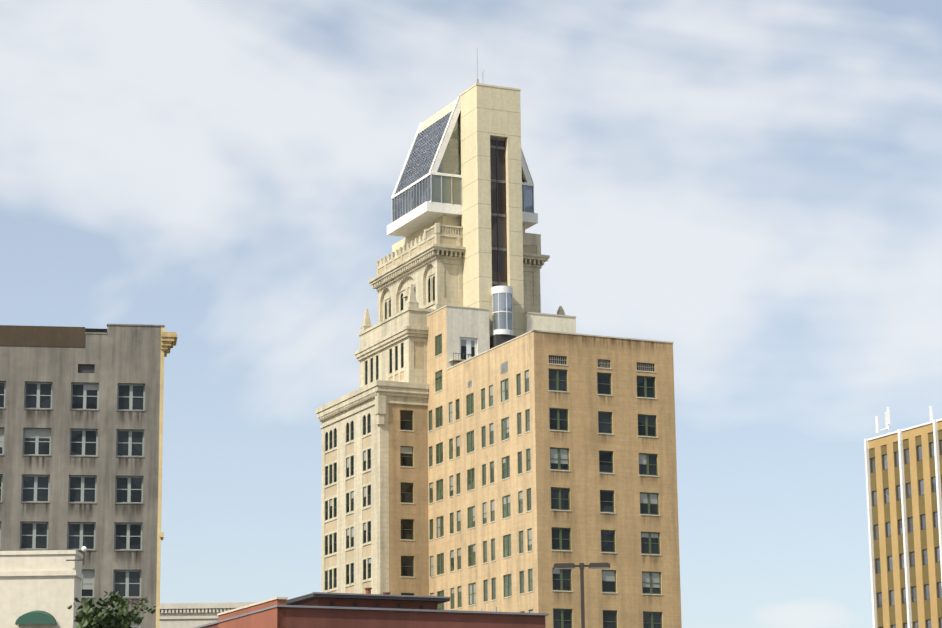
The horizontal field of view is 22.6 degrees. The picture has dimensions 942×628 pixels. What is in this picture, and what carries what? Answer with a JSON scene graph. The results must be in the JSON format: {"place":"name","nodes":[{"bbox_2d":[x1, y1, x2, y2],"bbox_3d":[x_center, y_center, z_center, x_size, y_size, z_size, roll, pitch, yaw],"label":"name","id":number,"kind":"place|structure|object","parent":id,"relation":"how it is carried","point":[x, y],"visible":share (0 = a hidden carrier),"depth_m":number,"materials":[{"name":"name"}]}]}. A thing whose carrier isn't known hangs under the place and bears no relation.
{"place":"outdoors","nodes":[
{"label":"outdoors","id":0,"kind":"place"},
{"bbox_2d":[0,550,82,627],"bbox_3d":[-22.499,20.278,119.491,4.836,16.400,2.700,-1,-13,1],"label":"cream corner building","id":1,"kind":"structure","parent":0,"point":[40,588],"depth_m":120.24,"materials":[{"name":"beige paint"}]},
{"bbox_2d":[66,546,86,564],"bbox_3d":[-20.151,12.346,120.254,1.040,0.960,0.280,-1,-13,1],"label":"roof lamp","id":2,"kind":"object","parent":1,"relation":"on","point":[83,548],"visible":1,"depth_m":120.20,"materials":[{"name":"white metal"}]},
{"bbox_2d":[0,324,177,627],"bbox_3d":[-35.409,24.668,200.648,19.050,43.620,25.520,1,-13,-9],"label":"building","id":3,"kind":"structure","parent":0,"point":[81,430],"depth_m":191.73,"materials":[{"name":"grey concrete"}]},
{"bbox_2d":[68,591,155,627],"bbox_3d":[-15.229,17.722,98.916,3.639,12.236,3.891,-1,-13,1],"label":"tree","id":4,"kind":"object","parent":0,"point":[96,616],"depth_m":99.51,"materials":[{"name":"green plant"}]},
{"bbox_2d":[159,602,256,627],"bbox_3d":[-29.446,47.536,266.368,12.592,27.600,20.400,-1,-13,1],"label":"beige building","id":5,"kind":"structure","parent":0,"point":[182,615],"depth_m":259.38,"materials":[{"name":"beige concrete"}]},
{"bbox_2d":[0,0,941,627],"label":"sky","id":6,"kind":"structure","parent":0,"point":[753,188],"materials":[{"name":"blue"}]},
{"bbox_2d":[426,305,681,627],"bbox_3d":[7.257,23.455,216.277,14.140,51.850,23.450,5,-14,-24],"label":"building","id":7,"kind":"structure","parent":0,"point":[551,439],"depth_m":208.89,"materials":[{"name":"beige brick"}]},
{"bbox_2d":[460,58,523,348],"bbox_3d":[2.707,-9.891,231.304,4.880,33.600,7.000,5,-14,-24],"label":"lift tower","id":8,"kind":"structure","parent":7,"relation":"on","point":[491,174],"depth_m":231.43,"materials":[{"name":"beige concrete"}]},
{"bbox_2d":[864,418,941,627],"bbox_3d":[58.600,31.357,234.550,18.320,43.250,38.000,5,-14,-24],"label":"building","id":9,"kind":"structure","parent":0,"point":[903,469],"depth_m":244.56,"materials":[{"name":"yellow concrete"}]},
{"bbox_2d":[875,406,933,435],"bbox_3d":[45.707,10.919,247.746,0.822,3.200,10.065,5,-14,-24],"label":"rooftop antennas","id":10,"kind":"object","parent":9,"relation":"on","point":[887,418],"visible":0.75,"depth_m":250.28,"materials":[{"name":"white"}]},
{"label":"ground","id":11,"kind":"structure","parent":0,"visible":0},
{"bbox_2d":[194,587,548,627],"bbox_3d":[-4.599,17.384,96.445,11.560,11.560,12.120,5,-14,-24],"label":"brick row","id":12,"kind":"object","parent":11,"relation":"on","point":[367,609],"visible":1,"depth_m":92.26,"materials":[{"name":"brick"}]},
{"bbox_2d":[316,215,564,595],"bbox_3d":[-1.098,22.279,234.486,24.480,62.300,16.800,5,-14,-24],"label":"old tower","id":13,"kind":"structure","parent":11,"relation":"on","point":[374,515],"depth_m":229.49,"materials":[{"name":"beige stone"}]},
{"bbox_2d":[387,96,537,236],"bbox_3d":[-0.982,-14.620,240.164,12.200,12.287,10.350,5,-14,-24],"label":"glass room","id":14,"kind":"object","parent":13,"relation":"on","point":[428,189],"visible":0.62,"depth_m":236.04,"materials":[{"name":"glass"},{"name":"white painted metal"}]},
{"bbox_2d":[553,563,609,627],"bbox_3d":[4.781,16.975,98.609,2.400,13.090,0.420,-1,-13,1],"label":"street light","id":15,"kind":"object","parent":11,"relation":"on","point":[581,566],"visible":1,"depth_m":99.81,"materials":[{"name":"grey metal"}]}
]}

